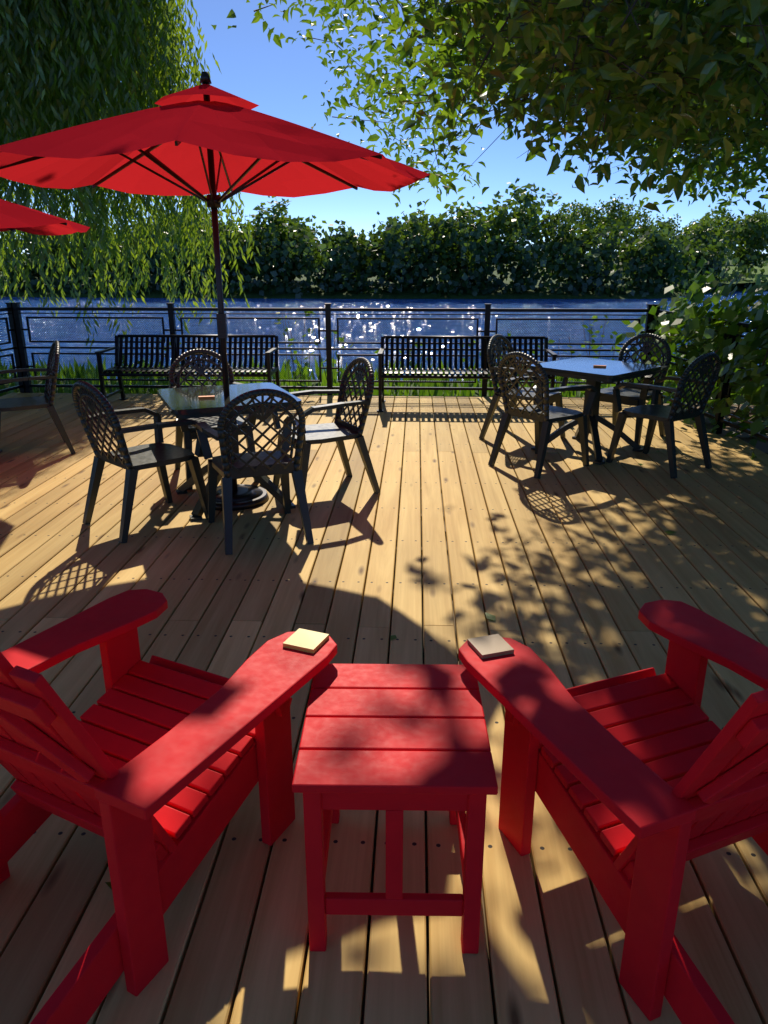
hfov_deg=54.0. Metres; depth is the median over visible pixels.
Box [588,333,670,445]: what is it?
resin chair
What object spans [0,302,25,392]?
railing
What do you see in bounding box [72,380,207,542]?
resin chair
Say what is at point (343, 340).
railing
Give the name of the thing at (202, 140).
umbrella
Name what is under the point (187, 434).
resin chair
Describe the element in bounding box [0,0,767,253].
sky
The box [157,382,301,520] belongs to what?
cafe table
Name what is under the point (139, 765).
adirondack
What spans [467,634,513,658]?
coaster
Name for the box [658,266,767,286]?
meadow
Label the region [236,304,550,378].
river water glints
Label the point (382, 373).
bench
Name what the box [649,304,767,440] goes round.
railing
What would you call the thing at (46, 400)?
resin chair
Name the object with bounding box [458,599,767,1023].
adirondack
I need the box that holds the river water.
[0,291,767,380]
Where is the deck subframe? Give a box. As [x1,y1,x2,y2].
[295,399,767,1023]
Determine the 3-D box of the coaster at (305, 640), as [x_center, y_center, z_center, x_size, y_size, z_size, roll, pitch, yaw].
[-0.217,0.358,2.100,0.095,0.012,0.095,8,20,21]
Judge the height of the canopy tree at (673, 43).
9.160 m
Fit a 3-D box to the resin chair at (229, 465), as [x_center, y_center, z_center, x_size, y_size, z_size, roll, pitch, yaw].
[-0.748,-0.306,4.392,0.607,0.921,0.632,-7,20,-20]
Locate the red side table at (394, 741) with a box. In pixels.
[292,664,497,953]
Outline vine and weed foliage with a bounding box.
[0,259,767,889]
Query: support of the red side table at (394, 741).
on the deck terrace
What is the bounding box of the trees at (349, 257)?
[0,177,767,298]
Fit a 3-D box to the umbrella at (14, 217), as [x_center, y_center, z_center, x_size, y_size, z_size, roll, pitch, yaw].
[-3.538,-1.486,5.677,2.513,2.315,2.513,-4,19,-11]
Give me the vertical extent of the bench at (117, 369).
0.740 m
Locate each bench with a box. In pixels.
[95,335,279,399]
[377,336,556,411]
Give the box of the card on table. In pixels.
[199,395,214,398]
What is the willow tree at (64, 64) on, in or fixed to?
attached to the willow tree trunk
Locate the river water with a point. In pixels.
(479, 303)
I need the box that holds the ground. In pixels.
[0,255,767,403]
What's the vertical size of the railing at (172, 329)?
1.356 m
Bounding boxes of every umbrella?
[0,71,430,510]
[0,199,89,235]
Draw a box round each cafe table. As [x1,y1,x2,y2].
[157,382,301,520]
[529,357,661,464]
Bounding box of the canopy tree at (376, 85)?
[212,0,541,206]
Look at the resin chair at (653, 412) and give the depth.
5.73 m
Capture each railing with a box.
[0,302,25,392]
[12,302,653,396]
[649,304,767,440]
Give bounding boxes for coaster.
[283,628,328,653]
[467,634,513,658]
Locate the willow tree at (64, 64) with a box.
[0,0,260,353]
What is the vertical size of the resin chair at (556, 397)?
0.921 m
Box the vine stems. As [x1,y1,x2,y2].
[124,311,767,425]
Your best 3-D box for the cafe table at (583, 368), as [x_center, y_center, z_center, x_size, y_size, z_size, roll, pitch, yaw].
[1.745,-0.870,6.340,0.800,0.720,0.800,-17,25,-40]
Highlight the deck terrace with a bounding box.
[0,393,767,1023]
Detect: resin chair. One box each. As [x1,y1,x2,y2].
[0,340,74,453]
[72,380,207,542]
[168,349,256,489]
[195,389,313,554]
[272,357,379,504]
[479,334,567,439]
[488,352,597,478]
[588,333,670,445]
[606,352,720,478]
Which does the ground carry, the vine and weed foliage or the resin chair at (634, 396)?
the vine and weed foliage
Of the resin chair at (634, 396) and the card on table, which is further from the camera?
the resin chair at (634, 396)
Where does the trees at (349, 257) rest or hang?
on the ground
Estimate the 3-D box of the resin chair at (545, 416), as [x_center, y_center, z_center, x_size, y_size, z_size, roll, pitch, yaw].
[1.220,-0.798,5.838,0.632,0.921,0.607,-15,24,-37]
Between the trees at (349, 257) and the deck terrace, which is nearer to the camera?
the deck terrace
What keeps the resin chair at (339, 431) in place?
on the deck terrace
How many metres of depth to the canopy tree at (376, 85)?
8.67 m
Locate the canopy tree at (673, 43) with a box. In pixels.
[346,0,767,215]
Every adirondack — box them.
[0,589,336,1023]
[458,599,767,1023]
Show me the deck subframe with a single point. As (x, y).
(745, 437)

